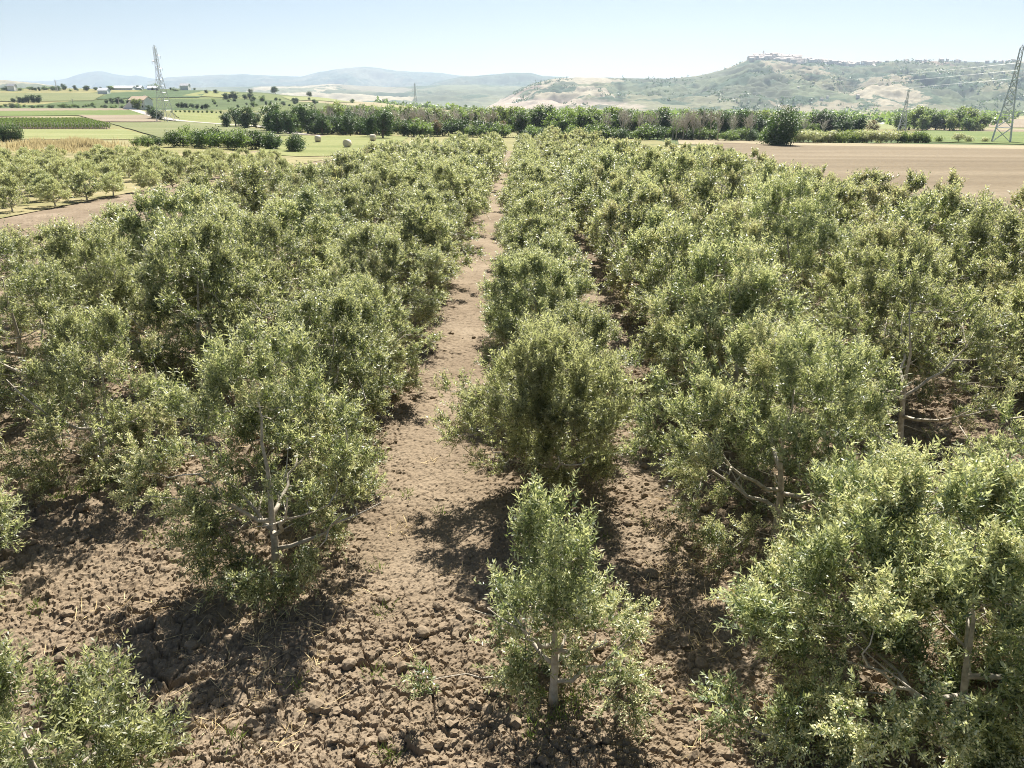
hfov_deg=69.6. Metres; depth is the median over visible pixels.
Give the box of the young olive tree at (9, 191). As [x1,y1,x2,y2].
[0,185,29,211]
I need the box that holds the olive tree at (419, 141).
[410,134,434,151]
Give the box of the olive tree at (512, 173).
[502,158,540,187]
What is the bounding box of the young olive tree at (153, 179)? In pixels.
[130,167,162,190]
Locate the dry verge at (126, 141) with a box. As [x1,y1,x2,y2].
[0,139,133,154]
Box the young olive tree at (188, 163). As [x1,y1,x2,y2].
[170,157,196,173]
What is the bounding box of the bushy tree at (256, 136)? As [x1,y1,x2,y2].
[237,128,263,148]
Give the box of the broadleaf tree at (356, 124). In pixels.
[352,116,362,133]
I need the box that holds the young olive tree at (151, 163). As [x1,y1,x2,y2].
[139,158,164,176]
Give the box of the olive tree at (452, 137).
[447,135,469,152]
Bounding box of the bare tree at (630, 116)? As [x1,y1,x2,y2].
[625,114,633,137]
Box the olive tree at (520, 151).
[502,146,545,176]
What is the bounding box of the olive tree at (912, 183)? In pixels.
[861,167,993,266]
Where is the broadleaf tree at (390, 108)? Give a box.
[380,105,396,122]
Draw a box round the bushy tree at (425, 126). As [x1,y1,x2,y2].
[414,121,431,136]
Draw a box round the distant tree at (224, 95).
[221,92,228,98]
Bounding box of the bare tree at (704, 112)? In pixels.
[702,109,709,127]
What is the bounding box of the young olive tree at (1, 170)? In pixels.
[0,167,20,187]
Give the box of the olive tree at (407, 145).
[391,139,419,156]
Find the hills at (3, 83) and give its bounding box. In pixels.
[0,80,72,88]
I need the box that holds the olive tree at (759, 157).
[745,147,774,169]
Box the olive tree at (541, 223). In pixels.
[490,212,590,306]
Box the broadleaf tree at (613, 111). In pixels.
[606,106,624,134]
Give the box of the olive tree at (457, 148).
[435,139,461,155]
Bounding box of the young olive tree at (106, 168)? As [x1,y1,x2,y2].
[92,162,127,181]
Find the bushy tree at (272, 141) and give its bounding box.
[258,130,283,148]
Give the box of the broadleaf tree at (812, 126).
[802,121,820,130]
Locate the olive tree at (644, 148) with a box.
[635,144,649,152]
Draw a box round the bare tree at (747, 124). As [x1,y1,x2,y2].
[742,116,755,140]
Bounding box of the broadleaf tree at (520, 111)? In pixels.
[509,107,529,125]
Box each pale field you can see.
[282,96,356,102]
[863,117,916,128]
[989,119,1023,126]
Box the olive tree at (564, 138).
[539,131,577,157]
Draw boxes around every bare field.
[0,108,127,110]
[79,115,159,121]
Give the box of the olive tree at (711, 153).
[689,149,714,162]
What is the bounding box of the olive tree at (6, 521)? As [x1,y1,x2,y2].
[0,476,35,612]
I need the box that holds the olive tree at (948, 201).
[839,177,991,326]
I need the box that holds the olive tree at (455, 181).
[413,161,491,242]
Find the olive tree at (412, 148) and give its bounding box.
[400,146,419,156]
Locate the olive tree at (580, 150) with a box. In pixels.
[548,145,591,178]
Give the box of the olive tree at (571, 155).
[547,150,583,194]
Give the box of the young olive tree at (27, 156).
[14,154,34,164]
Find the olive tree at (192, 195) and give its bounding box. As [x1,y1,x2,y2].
[148,182,273,275]
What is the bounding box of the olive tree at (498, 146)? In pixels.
[491,138,504,160]
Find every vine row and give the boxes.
[3,117,8,125]
[16,117,22,127]
[19,118,24,127]
[21,117,29,128]
[27,118,35,128]
[29,117,39,127]
[33,117,41,128]
[36,118,46,128]
[37,117,49,128]
[41,117,53,128]
[46,117,60,128]
[52,118,66,128]
[54,117,70,127]
[60,118,76,128]
[62,117,80,128]
[65,117,82,128]
[70,117,90,128]
[78,117,99,128]
[82,117,104,127]
[87,118,110,127]
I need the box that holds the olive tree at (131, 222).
[72,181,205,331]
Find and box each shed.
[6,84,17,90]
[97,88,110,93]
[147,86,159,89]
[179,83,190,89]
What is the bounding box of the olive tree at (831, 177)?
[812,172,883,222]
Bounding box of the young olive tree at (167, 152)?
[160,149,178,160]
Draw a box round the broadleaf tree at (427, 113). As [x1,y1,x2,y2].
[415,106,433,123]
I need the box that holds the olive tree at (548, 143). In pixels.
[540,136,562,150]
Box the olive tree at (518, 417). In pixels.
[421,306,647,503]
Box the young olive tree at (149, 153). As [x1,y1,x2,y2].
[133,147,161,164]
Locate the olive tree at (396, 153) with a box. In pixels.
[384,151,403,162]
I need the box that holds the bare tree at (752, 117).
[747,110,756,129]
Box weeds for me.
[12,433,809,767]
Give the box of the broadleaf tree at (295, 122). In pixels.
[290,112,301,131]
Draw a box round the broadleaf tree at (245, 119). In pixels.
[234,105,254,127]
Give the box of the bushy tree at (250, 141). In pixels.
[232,130,253,148]
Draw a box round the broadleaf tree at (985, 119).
[976,113,994,129]
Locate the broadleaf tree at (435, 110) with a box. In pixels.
[427,107,442,121]
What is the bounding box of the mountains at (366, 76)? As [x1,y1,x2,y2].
[147,67,463,88]
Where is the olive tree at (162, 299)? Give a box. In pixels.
[114,204,283,411]
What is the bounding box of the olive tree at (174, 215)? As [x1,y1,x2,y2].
[140,199,195,248]
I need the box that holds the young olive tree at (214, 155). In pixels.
[206,151,224,167]
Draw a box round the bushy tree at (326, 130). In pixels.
[321,120,334,133]
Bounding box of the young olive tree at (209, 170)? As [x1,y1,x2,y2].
[193,161,219,177]
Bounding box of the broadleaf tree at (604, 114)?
[592,107,610,120]
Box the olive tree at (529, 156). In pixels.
[513,151,546,168]
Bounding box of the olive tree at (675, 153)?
[663,149,682,162]
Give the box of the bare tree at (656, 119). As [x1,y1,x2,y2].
[651,110,662,138]
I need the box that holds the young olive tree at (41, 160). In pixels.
[34,157,57,175]
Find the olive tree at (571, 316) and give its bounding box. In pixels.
[487,298,635,445]
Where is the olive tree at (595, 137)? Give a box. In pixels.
[582,132,603,149]
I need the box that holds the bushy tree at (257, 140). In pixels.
[250,130,264,147]
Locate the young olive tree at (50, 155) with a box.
[42,153,60,162]
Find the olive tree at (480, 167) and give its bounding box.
[461,161,494,193]
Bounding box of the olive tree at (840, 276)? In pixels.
[778,216,991,395]
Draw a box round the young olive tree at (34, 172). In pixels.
[20,167,48,187]
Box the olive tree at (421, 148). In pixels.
[406,141,425,154]
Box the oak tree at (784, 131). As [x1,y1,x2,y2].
[756,104,805,145]
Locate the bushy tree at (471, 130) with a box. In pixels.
[464,125,478,136]
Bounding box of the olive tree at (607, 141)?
[589,137,613,152]
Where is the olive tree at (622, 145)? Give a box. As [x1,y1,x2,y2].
[607,137,636,164]
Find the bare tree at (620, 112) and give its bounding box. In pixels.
[618,110,627,127]
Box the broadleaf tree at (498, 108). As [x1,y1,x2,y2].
[491,105,504,124]
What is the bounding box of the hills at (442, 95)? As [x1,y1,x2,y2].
[175,84,525,107]
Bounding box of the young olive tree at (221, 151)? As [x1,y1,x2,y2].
[207,147,227,160]
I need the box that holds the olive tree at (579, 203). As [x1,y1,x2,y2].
[571,163,646,243]
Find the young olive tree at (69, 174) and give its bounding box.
[60,171,87,194]
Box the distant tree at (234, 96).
[230,91,237,98]
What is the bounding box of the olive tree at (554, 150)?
[546,143,575,162]
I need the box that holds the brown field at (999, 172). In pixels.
[715,142,1023,241]
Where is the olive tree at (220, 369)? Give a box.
[100,310,393,618]
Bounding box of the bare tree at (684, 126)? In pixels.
[676,115,688,139]
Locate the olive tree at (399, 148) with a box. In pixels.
[387,144,412,159]
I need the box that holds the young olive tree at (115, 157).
[106,154,120,162]
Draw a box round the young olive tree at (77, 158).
[71,154,88,169]
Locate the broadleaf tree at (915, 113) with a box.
[907,105,929,129]
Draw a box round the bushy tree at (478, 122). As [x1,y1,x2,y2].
[471,118,486,136]
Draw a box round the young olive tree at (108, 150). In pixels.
[93,147,118,161]
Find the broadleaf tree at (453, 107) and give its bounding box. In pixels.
[448,103,466,115]
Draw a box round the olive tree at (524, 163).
[504,158,557,195]
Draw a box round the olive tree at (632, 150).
[614,147,643,168]
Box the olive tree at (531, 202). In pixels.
[496,192,580,260]
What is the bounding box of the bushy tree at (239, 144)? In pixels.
[225,127,251,149]
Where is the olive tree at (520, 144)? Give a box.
[506,142,540,163]
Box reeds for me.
[0,135,134,154]
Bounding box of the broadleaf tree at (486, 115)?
[482,106,499,125]
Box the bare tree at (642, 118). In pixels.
[638,115,647,139]
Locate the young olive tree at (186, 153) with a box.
[182,148,194,159]
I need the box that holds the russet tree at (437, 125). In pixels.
[432,120,442,136]
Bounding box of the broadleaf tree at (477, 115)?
[465,109,480,126]
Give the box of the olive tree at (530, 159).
[513,158,557,183]
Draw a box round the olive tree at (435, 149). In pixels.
[425,142,456,161]
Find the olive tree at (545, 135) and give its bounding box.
[536,125,571,147]
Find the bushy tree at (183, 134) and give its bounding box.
[173,127,196,145]
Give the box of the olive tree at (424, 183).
[387,176,476,259]
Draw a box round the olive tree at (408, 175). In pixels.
[360,150,415,213]
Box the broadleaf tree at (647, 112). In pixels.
[630,111,654,136]
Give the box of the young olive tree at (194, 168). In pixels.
[181,163,202,180]
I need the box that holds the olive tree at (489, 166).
[483,154,500,179]
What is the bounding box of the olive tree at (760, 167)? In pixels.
[727,160,780,190]
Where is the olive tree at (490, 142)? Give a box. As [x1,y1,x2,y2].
[477,135,504,158]
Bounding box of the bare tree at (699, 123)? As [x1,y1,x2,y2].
[698,113,705,139]
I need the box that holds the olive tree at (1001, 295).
[936,234,1023,400]
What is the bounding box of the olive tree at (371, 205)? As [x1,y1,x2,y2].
[298,173,383,267]
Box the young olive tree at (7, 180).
[0,170,35,204]
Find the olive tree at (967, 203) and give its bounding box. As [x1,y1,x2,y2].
[914,183,1015,290]
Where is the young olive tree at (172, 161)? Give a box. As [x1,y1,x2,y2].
[159,155,190,176]
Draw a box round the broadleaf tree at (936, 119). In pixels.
[925,108,947,129]
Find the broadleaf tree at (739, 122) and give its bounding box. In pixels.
[728,109,755,138]
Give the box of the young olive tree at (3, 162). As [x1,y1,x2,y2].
[0,158,10,168]
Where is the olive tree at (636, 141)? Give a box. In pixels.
[627,138,646,148]
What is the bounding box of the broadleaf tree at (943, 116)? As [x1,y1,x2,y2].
[934,109,950,129]
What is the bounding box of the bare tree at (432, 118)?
[426,112,435,133]
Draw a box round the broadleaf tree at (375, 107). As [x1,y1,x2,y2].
[368,104,380,112]
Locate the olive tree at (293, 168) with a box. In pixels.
[268,160,316,192]
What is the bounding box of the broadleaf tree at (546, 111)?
[532,103,556,127]
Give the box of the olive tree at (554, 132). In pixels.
[539,128,574,152]
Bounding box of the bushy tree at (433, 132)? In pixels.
[426,121,445,135]
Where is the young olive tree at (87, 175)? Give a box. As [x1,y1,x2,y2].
[64,169,106,199]
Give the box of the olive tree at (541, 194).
[489,186,572,244]
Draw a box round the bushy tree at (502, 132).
[489,121,510,136]
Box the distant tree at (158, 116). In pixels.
[154,111,163,118]
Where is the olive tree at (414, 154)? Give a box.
[400,150,434,171]
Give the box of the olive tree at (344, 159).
[315,148,366,211]
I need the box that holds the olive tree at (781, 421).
[614,307,926,583]
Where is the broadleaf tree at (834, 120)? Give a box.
[826,112,849,131]
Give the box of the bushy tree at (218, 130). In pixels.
[207,125,223,146]
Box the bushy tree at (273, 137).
[262,130,283,147]
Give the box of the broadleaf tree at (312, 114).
[305,109,326,133]
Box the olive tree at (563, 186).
[560,164,590,210]
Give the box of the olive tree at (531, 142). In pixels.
[510,139,533,154]
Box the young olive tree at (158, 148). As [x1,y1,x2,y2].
[146,144,164,156]
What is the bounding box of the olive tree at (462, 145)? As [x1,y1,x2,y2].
[448,137,467,153]
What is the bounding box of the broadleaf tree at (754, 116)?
[744,108,761,132]
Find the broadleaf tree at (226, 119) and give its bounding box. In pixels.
[217,112,231,126]
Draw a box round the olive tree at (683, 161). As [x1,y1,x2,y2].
[652,149,728,230]
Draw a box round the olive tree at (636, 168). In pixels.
[619,147,670,183]
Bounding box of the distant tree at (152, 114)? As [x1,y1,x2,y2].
[149,108,159,118]
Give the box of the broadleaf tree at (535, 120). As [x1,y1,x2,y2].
[526,107,545,128]
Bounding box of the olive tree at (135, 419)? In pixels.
[0,291,226,515]
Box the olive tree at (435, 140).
[420,136,439,146]
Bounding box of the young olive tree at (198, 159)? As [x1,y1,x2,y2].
[193,153,214,173]
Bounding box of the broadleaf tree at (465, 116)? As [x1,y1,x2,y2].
[456,110,476,124]
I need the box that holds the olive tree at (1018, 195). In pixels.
[975,181,1023,315]
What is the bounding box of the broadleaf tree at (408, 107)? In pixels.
[397,103,411,118]
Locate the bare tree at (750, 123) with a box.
[746,114,754,136]
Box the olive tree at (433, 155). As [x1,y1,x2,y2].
[420,149,451,167]
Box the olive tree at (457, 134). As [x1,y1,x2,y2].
[447,131,471,144]
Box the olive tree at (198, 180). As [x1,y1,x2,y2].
[171,171,250,220]
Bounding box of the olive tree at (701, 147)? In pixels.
[689,144,714,159]
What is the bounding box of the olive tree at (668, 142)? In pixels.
[656,138,678,152]
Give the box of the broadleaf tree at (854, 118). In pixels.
[844,114,858,126]
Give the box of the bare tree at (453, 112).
[447,109,459,120]
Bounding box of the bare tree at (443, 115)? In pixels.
[438,106,449,133]
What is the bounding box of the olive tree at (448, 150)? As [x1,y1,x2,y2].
[426,143,458,157]
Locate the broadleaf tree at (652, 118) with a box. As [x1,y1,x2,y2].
[644,111,658,126]
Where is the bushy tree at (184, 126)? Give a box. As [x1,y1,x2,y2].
[179,124,197,145]
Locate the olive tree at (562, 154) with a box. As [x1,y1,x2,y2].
[545,151,572,174]
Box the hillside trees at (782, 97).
[512,58,1023,109]
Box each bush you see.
[0,124,9,141]
[0,124,23,141]
[7,128,23,141]
[525,124,539,137]
[538,126,552,135]
[564,124,587,132]
[582,123,599,133]
[593,122,619,138]
[594,123,615,138]
[617,127,631,138]
[632,126,649,139]
[638,122,659,139]
[649,124,667,139]
[660,127,671,138]
[665,123,689,138]
[681,128,695,139]
[695,127,708,139]
[700,129,718,139]
[715,129,731,140]
[727,129,740,140]
[732,125,751,139]
[743,130,759,140]
[791,131,805,141]
[793,129,808,142]
[803,129,822,142]
[820,129,838,142]
[832,130,850,142]
[846,129,863,142]
[856,129,869,142]
[859,129,876,142]
[864,131,880,141]
[872,130,889,142]
[874,131,887,141]
[881,130,895,141]
[886,129,903,141]
[895,130,910,142]
[901,131,913,142]
[911,133,920,142]
[912,128,926,140]
[918,131,931,142]
[933,135,944,140]
[950,133,966,140]
[961,135,975,141]
[981,137,990,141]
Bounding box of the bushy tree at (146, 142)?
[139,135,155,146]
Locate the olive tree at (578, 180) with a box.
[557,147,636,228]
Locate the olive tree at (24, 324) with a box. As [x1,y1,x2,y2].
[0,223,47,345]
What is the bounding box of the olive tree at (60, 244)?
[22,210,172,357]
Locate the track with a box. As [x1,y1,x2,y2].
[129,109,305,133]
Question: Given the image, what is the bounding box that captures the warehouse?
[112,86,135,89]
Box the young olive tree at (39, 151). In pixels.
[29,149,42,158]
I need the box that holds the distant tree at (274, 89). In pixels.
[270,86,277,93]
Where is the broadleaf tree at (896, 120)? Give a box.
[891,111,912,129]
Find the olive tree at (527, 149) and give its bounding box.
[512,144,544,164]
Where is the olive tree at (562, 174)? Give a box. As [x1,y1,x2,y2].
[554,154,595,200]
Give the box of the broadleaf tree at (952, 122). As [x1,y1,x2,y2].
[945,114,958,130]
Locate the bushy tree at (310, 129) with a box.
[302,121,317,133]
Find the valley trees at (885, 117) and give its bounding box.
[374,96,1023,124]
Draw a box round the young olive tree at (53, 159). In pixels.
[43,157,65,163]
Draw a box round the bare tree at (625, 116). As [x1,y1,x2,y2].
[618,109,630,128]
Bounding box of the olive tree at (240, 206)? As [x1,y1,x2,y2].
[219,166,269,230]
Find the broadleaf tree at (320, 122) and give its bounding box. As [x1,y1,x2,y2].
[310,112,328,134]
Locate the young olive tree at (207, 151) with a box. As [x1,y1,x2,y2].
[202,148,215,158]
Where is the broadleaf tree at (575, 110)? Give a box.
[561,105,585,115]
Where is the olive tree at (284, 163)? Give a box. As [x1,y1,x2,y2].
[267,156,304,202]
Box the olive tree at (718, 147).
[709,144,726,154]
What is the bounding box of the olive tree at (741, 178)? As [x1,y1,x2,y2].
[716,162,756,203]
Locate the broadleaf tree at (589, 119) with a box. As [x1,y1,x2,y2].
[583,112,597,129]
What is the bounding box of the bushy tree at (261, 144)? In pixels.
[248,132,268,147]
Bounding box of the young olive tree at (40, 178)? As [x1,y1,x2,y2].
[23,172,62,199]
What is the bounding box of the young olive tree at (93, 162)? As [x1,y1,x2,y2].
[85,159,99,172]
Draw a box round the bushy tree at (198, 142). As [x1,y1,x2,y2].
[187,128,209,147]
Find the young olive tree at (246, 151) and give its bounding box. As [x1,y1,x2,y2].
[235,147,250,156]
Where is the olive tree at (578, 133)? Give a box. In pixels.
[571,128,586,141]
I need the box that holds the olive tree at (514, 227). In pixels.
[500,204,576,256]
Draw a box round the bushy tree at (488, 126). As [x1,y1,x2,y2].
[480,119,498,134]
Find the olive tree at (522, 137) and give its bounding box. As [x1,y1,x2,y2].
[513,135,530,147]
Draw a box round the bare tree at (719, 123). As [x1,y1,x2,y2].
[714,108,724,139]
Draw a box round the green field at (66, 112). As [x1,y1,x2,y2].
[0,110,143,115]
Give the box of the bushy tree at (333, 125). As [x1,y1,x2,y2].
[325,117,338,133]
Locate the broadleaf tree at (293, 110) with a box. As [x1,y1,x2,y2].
[289,105,304,131]
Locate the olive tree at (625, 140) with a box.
[606,137,638,166]
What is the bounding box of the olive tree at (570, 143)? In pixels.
[545,141,579,169]
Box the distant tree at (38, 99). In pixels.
[33,95,41,102]
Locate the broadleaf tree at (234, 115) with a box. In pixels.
[226,107,244,125]
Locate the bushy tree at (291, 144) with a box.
[283,132,308,151]
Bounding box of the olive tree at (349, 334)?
[248,275,412,492]
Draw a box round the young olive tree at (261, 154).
[253,148,276,162]
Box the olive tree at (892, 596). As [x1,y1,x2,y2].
[684,432,1023,767]
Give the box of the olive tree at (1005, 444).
[922,377,1023,537]
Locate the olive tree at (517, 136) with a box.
[512,133,528,147]
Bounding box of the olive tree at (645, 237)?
[604,200,721,327]
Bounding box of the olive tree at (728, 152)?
[719,147,739,160]
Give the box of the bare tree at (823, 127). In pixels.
[819,120,828,130]
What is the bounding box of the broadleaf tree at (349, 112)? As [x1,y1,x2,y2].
[342,108,357,119]
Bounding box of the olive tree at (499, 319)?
[471,245,619,400]
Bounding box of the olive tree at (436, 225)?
[354,197,463,311]
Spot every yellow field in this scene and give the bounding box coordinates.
[172,111,222,122]
[184,90,243,97]
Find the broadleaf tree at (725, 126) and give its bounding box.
[715,110,732,132]
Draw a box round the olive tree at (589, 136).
[576,130,613,147]
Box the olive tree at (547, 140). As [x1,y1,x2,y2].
[542,134,562,147]
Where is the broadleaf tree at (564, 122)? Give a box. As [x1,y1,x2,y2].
[550,109,578,130]
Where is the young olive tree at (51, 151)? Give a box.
[39,149,68,160]
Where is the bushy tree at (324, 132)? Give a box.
[312,121,334,134]
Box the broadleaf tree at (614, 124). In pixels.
[602,114,619,129]
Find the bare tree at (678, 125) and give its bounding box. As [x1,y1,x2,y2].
[673,115,682,139]
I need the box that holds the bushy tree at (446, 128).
[437,120,451,135]
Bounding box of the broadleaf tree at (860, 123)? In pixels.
[846,113,869,131]
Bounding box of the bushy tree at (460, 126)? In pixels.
[449,117,472,133]
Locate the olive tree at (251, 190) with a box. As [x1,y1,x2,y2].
[205,157,298,260]
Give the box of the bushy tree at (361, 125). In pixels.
[357,120,367,134]
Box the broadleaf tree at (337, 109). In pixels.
[323,100,343,116]
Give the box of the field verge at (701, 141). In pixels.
[678,139,1023,148]
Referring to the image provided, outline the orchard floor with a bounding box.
[0,150,331,217]
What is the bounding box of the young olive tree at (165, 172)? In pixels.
[157,166,187,187]
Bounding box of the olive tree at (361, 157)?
[317,146,376,197]
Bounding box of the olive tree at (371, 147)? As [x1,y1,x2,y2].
[361,139,400,163]
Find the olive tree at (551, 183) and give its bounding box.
[490,166,561,206]
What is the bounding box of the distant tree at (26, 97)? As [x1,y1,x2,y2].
[22,95,29,102]
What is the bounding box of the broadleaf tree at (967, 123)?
[958,116,976,130]
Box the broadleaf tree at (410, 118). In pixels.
[405,106,419,122]
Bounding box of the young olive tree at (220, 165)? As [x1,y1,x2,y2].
[212,159,230,176]
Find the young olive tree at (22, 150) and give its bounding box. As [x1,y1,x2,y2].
[13,145,40,160]
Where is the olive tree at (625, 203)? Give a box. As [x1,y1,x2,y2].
[579,172,689,273]
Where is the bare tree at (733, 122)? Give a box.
[729,116,737,131]
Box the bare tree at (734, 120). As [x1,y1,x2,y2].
[726,113,742,134]
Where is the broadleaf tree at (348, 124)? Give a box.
[341,113,357,135]
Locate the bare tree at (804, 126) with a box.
[799,116,814,129]
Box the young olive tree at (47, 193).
[31,175,72,205]
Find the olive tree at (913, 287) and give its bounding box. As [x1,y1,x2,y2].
[798,242,1023,460]
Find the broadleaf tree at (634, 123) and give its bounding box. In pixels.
[625,112,644,137]
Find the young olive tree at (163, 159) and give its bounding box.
[158,155,176,174]
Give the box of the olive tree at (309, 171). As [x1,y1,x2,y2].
[267,160,339,233]
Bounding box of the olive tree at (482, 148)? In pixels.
[460,138,501,177]
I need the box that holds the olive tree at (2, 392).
[0,325,19,437]
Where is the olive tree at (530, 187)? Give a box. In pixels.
[494,181,579,247]
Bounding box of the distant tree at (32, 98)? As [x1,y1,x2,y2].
[28,94,35,102]
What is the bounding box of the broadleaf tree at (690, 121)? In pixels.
[677,111,701,129]
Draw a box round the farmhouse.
[123,95,153,109]
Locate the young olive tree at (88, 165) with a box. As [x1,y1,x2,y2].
[73,158,100,179]
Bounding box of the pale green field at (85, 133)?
[5,129,163,138]
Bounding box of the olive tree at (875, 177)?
[835,167,910,237]
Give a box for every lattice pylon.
[152,45,175,121]
[413,83,417,109]
[897,89,909,130]
[991,45,1023,141]
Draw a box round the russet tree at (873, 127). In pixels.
[866,120,879,131]
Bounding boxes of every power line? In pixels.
[417,63,1012,95]
[418,70,1014,99]
[419,79,1005,103]
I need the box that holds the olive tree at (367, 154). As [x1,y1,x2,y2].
[337,149,385,168]
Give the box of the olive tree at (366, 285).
[287,258,445,401]
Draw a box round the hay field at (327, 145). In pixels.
[262,135,408,155]
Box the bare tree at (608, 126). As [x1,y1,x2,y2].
[603,110,614,128]
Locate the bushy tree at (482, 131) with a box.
[475,123,491,136]
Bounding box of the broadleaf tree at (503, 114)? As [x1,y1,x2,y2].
[498,107,512,125]
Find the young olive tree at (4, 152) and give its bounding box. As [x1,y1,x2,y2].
[0,148,13,163]
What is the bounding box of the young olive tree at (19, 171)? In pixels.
[14,163,48,185]
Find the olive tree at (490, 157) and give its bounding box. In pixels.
[468,149,506,187]
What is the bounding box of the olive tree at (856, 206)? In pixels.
[770,177,879,268]
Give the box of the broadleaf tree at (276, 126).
[266,109,287,132]
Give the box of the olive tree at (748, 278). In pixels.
[620,221,886,453]
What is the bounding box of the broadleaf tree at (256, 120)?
[249,109,262,127]
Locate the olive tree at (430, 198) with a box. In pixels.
[370,188,488,285]
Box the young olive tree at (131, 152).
[120,148,148,159]
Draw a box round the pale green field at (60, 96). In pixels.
[0,93,102,100]
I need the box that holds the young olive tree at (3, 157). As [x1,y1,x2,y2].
[0,154,10,168]
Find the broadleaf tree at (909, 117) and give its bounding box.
[904,109,914,129]
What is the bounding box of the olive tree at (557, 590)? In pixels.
[392,466,672,745]
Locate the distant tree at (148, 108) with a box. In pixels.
[145,105,154,114]
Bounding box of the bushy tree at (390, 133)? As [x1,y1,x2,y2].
[377,122,396,134]
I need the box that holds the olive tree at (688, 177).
[664,167,729,232]
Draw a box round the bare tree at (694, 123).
[691,109,699,139]
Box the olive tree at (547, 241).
[479,228,592,314]
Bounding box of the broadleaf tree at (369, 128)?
[359,111,376,135]
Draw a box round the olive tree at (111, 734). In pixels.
[0,629,198,767]
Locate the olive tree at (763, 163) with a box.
[755,159,783,170]
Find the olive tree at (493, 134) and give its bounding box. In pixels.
[480,131,505,155]
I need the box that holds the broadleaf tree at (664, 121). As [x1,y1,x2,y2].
[655,107,673,132]
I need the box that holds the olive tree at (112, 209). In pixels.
[82,199,171,269]
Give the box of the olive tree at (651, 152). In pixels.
[623,145,687,204]
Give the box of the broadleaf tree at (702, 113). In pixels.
[695,108,719,138]
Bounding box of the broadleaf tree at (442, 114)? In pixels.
[438,109,453,123]
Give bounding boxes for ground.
[0,88,1023,152]
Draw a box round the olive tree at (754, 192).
[693,164,833,314]
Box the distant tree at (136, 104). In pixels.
[128,98,141,109]
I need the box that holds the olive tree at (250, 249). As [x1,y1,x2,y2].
[169,196,309,342]
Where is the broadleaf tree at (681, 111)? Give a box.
[672,107,689,127]
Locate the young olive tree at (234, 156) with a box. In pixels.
[224,151,247,169]
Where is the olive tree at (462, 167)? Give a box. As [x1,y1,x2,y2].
[412,154,485,221]
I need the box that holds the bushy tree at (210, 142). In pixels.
[199,130,224,148]
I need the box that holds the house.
[790,59,796,63]
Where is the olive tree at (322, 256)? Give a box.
[241,193,347,300]
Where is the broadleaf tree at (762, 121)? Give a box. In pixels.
[755,113,769,132]
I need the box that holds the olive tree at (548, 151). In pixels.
[540,140,568,162]
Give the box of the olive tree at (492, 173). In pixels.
[474,160,493,194]
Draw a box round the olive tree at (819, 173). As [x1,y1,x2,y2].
[793,163,837,203]
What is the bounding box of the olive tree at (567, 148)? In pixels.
[551,143,577,169]
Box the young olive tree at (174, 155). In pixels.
[168,153,187,166]
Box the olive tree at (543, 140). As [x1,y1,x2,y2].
[536,131,557,149]
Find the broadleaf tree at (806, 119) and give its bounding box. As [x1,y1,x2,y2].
[794,116,812,129]
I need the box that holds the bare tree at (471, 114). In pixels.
[467,109,475,135]
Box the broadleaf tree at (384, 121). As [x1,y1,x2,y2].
[372,108,397,137]
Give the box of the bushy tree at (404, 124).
[392,118,412,135]
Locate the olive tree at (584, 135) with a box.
[574,131,590,144]
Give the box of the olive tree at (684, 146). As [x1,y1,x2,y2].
[676,141,691,152]
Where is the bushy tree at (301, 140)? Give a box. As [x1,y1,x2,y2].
[283,132,305,150]
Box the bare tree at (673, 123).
[667,112,682,139]
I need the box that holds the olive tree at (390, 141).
[378,138,395,147]
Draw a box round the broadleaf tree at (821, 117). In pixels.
[804,109,838,131]
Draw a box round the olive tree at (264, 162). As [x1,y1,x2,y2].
[234,156,297,214]
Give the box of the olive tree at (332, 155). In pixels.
[329,150,358,164]
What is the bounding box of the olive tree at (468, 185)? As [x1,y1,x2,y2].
[414,155,493,228]
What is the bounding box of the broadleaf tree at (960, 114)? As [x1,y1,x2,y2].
[937,108,971,130]
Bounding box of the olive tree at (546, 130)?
[533,127,549,141]
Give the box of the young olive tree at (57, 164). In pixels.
[45,157,81,180]
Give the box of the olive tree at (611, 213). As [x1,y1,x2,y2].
[594,179,705,300]
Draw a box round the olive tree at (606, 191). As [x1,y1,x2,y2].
[583,172,671,264]
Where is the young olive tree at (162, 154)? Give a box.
[154,151,168,160]
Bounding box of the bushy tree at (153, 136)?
[145,135,157,144]
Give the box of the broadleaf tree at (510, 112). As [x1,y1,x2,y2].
[504,106,521,131]
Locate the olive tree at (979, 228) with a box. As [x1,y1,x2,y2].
[884,194,1023,364]
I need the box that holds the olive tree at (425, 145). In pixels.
[414,140,429,152]
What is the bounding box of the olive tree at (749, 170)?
[727,161,752,178]
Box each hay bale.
[314,135,320,141]
[343,139,351,146]
[370,134,375,140]
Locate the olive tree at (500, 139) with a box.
[486,133,507,158]
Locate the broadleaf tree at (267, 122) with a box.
[260,102,280,131]
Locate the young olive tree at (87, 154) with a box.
[74,150,99,163]
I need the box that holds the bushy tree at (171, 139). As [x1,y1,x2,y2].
[162,130,181,146]
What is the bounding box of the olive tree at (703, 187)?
[663,147,766,285]
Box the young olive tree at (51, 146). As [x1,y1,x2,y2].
[40,144,67,158]
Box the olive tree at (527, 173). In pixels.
[495,163,577,219]
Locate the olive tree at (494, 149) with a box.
[466,141,508,178]
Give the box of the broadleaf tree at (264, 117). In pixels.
[258,107,271,130]
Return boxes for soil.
[0,127,109,128]
[0,151,1023,767]
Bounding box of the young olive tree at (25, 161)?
[4,156,47,173]
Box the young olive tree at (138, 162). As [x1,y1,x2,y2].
[119,153,151,175]
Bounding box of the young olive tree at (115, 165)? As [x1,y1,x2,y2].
[99,158,123,177]
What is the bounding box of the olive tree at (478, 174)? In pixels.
[445,163,491,207]
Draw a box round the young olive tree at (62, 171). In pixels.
[57,166,76,184]
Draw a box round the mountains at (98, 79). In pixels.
[19,71,156,88]
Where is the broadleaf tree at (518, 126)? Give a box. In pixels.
[510,110,530,135]
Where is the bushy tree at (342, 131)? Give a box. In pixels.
[330,117,351,134]

